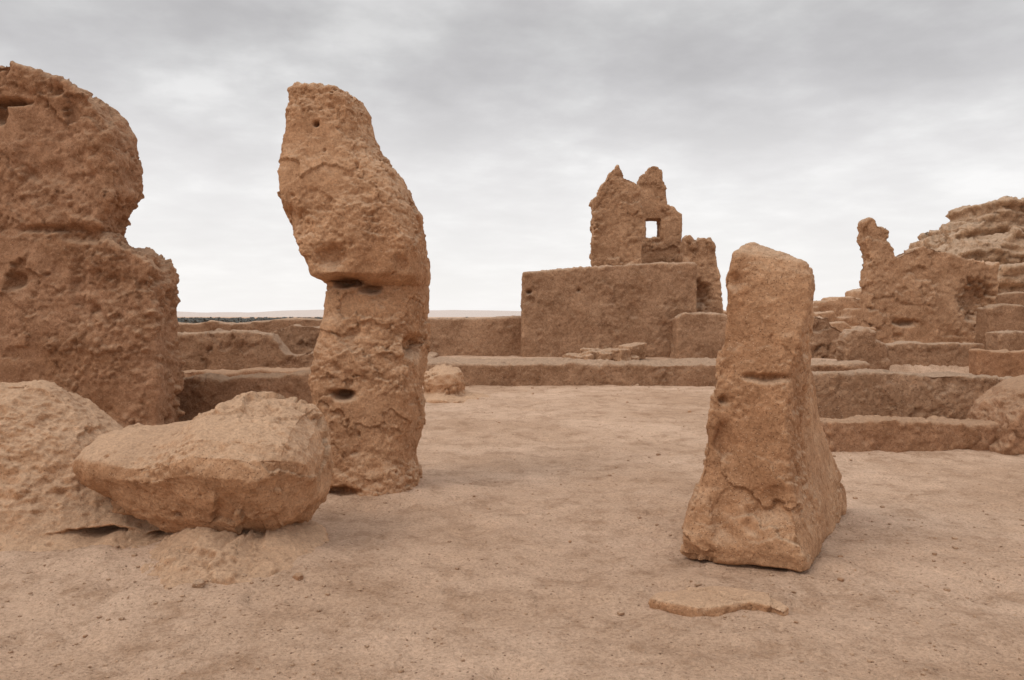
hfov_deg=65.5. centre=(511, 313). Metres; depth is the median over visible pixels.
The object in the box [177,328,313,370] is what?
courtyard wall
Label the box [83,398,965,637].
loose stones
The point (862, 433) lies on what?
mud bench
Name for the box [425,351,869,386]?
terrace edge wall
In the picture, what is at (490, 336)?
perimeter wall
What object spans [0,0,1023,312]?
sky
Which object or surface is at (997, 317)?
front wall
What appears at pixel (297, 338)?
ruined low wall
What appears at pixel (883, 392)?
mud wall
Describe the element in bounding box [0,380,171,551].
boulder
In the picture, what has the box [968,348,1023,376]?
courtyard wall
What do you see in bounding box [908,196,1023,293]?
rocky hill
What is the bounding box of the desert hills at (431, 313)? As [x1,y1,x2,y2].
[177,310,520,316]
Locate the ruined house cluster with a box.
[723,288,876,338]
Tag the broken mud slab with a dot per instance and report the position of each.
(712, 601)
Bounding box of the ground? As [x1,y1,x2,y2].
[0,317,1023,679]
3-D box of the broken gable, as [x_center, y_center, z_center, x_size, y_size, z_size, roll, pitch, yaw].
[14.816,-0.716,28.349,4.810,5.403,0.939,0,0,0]
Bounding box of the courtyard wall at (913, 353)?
[886,341,984,366]
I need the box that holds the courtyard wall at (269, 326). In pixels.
[177,318,321,332]
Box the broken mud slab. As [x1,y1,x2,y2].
[648,586,788,616]
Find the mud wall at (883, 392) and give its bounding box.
[811,368,1011,419]
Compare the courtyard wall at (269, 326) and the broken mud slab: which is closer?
the broken mud slab
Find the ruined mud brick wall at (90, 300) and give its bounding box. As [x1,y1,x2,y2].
[0,61,185,427]
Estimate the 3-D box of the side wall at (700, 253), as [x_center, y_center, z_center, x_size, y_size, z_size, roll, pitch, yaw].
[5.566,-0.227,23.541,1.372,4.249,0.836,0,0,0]
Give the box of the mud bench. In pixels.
[820,415,998,452]
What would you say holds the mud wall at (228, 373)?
on the ground
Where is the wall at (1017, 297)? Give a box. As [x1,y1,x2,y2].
[997,291,1023,305]
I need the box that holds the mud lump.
[422,364,488,402]
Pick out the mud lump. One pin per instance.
(443, 383)
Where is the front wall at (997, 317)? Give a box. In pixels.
[974,303,1023,348]
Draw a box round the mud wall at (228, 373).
[183,367,309,377]
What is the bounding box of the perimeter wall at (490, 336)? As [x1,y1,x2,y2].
[427,315,521,355]
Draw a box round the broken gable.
[856,217,999,343]
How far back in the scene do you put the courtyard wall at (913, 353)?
19.51 m
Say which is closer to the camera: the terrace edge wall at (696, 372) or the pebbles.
the pebbles
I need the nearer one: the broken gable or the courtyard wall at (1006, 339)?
the courtyard wall at (1006, 339)
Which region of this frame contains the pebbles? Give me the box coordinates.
[1,384,1023,679]
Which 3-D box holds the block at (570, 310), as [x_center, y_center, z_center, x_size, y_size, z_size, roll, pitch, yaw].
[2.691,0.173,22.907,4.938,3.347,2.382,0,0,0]
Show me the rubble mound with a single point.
(191, 555)
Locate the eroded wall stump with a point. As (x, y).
(1001, 403)
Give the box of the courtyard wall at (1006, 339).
[985,330,1023,350]
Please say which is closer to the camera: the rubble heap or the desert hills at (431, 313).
the rubble heap
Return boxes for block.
[72,391,334,534]
[520,261,697,356]
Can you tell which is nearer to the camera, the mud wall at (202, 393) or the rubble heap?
the mud wall at (202, 393)
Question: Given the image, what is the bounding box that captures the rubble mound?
[140,520,328,588]
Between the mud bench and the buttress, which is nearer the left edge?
the buttress
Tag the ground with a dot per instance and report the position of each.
(532, 537)
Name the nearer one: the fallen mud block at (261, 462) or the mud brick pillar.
the fallen mud block at (261, 462)
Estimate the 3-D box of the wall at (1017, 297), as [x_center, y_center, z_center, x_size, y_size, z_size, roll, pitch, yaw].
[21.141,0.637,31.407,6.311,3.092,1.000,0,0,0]
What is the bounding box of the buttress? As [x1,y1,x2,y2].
[670,312,726,358]
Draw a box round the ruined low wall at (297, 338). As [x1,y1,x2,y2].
[270,324,319,353]
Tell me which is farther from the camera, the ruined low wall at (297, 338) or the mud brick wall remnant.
the ruined low wall at (297, 338)
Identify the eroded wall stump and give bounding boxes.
[967,375,1023,454]
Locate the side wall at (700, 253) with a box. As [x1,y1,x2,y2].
[678,235,723,313]
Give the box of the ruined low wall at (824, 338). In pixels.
[810,316,840,358]
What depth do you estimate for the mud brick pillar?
6.84 m
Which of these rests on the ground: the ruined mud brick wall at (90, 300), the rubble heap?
the ruined mud brick wall at (90, 300)
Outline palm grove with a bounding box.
[177,317,488,322]
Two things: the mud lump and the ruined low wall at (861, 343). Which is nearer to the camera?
the mud lump
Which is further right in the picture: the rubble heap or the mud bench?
the mud bench
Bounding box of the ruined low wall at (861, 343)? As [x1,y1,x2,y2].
[835,326,890,370]
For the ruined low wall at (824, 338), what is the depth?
21.01 m
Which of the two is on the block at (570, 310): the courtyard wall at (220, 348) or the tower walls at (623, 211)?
the tower walls at (623, 211)
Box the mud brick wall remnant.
[680,242,846,571]
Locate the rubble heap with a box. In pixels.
[562,342,646,360]
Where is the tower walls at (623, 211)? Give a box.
[589,165,681,266]
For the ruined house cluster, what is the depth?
37.95 m
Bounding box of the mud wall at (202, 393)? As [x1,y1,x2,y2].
[176,369,312,421]
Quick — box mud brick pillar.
[277,82,430,496]

